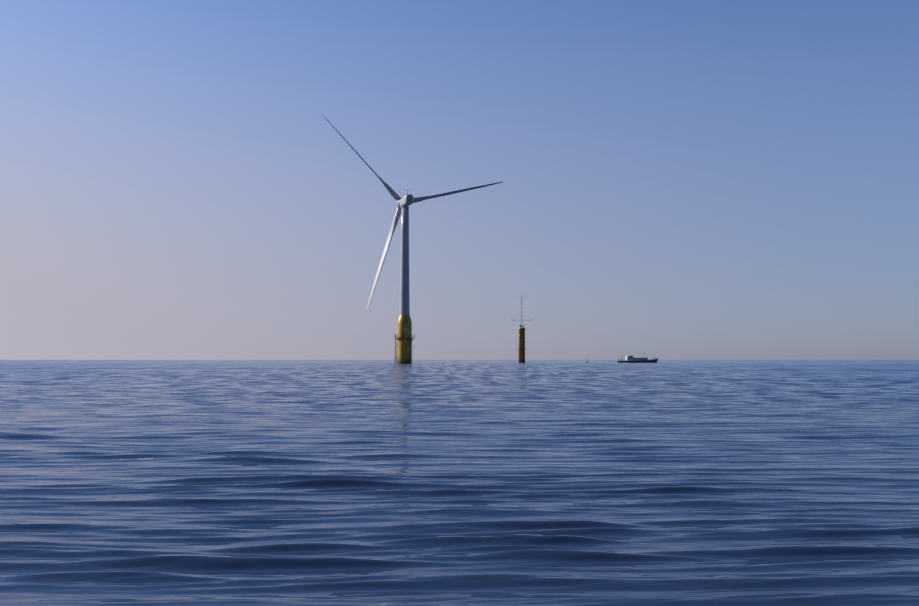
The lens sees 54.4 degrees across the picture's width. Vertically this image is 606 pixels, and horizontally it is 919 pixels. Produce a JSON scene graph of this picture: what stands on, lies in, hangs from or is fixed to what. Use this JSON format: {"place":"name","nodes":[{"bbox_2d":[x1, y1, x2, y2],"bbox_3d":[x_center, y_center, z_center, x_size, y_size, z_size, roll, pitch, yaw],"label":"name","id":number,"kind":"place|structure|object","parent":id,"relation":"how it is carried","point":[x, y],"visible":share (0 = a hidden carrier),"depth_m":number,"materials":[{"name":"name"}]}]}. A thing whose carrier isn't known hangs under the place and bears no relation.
{"place":"outdoors","nodes":[
{"label":"outdoors","id":0,"kind":"place"},
{"bbox_2d":[0,360,918,605],"bbox_3d":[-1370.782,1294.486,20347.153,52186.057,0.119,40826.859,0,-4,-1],"label":"sea","id":1,"kind":"structure","parent":0,"point":[446,483],"depth_m":9.48,"materials":[{"name":"liquid"}]},
{"bbox_2d":[325,118,501,363],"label":"wind turbine","id":2,"kind":"object","parent":1,"relation":"on","point":[403,336],"visible":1,"depth_m":307.87,"materials":[{"name":"white metal"}]},
{"bbox_2d":[512,296,531,362],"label":"weather mast","id":3,"kind":"object","parent":1,"relation":"on","point":[521,354],"visible":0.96,"depth_m":429.25,"materials":[{"name":"metal"}]},
{"bbox_2d":[616,352,657,362],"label":"ship","id":4,"kind":"object","parent":1,"relation":"on","point":[630,359],"visible":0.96,"depth_m":399.78,"materials":[{"name":"paint"}]},
{"bbox_2d":[0,0,918,359],"label":"sky","id":5,"kind":"structure","parent":0,"point":[680,179],"materials":[{"name":"blue"}]}
]}

